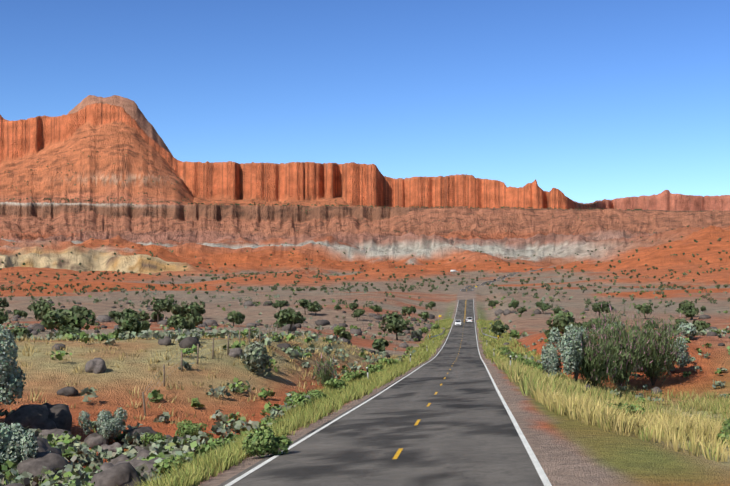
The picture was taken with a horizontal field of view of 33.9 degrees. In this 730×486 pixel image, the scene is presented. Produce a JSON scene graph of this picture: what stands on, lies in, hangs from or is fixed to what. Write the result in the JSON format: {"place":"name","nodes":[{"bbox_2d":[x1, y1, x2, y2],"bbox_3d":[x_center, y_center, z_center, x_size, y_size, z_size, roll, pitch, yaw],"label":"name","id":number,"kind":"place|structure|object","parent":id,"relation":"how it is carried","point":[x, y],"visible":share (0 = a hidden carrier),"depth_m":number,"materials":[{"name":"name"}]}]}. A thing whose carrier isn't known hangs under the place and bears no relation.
{"place":"outdoors","nodes":[
{"label":"outdoors","id":0,"kind":"place"},
{"bbox_2d":[0,95,729,485],"bbox_3d":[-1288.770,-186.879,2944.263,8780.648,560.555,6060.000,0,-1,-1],"label":"desert terrain","id":1,"kind":"structure","parent":0,"point":[122,133],"depth_m":1491.99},
{"bbox_2d":[142,324,293,415],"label":"fence","id":2,"kind":"object","parent":1,"relation":"on","point":[164,377],"visible":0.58,"depth_m":81.69,"materials":[{"name":"brown wood"}]},
{"bbox_2d":[0,289,729,485],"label":"shrubs","id":3,"kind":"object","parent":1,"relation":"on","point":[183,321],"visible":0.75,"depth_m":128.92,"materials":[{"name":"green plant"}]},
{"bbox_2d":[0,302,729,485],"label":"bushes","id":4,"kind":"object","parent":1,"relation":"on","point":[610,352],"visible":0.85,"depth_m":120.22,"materials":[{"name":"green plant"}]},
{"bbox_2d":[0,300,729,485],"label":"rocks","id":5,"kind":"object","parent":1,"relation":"on","point":[46,418],"visible":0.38,"depth_m":58.70,"materials":[{"name":"grey stone"}]},
{"bbox_2d":[0,137,729,308],"bbox_3d":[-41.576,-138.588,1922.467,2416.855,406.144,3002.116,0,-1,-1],"label":"shrubs","id":6,"kind":"object","parent":1,"relation":"on","point":[588,301],"visible":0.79,"depth_m":852.67,"materials":[{"name":"green plant"}]},
{"bbox_2d":[4,318,729,485],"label":"grass","id":7,"kind":"structure","parent":1,"relation":"on","point":[651,422],"depth_m":64.34,"materials":[{"name":"plant"}]},
{"bbox_2d":[218,268,543,485],"bbox_3d":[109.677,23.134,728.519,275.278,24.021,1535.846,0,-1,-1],"label":"road surface","id":8,"kind":"object","parent":1,"relation":"on","point":[463,432],"visible":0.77,"depth_m":37.35,"materials":[{"name":"grey asphalt"}]},
{"bbox_2d":[225,274,551,485],"bbox_3d":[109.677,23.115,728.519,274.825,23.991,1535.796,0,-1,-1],"label":"road edge lines","id":9,"kind":"structure","parent":8,"relation":"on","point":[541,473],"depth_m":38.13,"materials":[{"name":"white paint"}]},
{"bbox_2d":[393,273,513,458],"bbox_3d":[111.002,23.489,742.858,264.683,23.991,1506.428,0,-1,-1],"label":"road centre lines","id":10,"kind":"structure","parent":8,"relation":"on","point":[398,452],"depth_m":44.52,"materials":[{"name":"yellow paint"}]},
{"bbox_2d":[455,320,460,325],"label":"white van","id":11,"kind":"object","parent":8,"relation":"on","point":[457,322],"visible":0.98,"depth_m":369.09,"materials":[{"name":"white paint"}]},
{"bbox_2d":[0,0,729,203],"label":"sky","id":12,"kind":"structure","parent":0,"point":[590,101],"materials":[{"name":"blue"}]}
]}

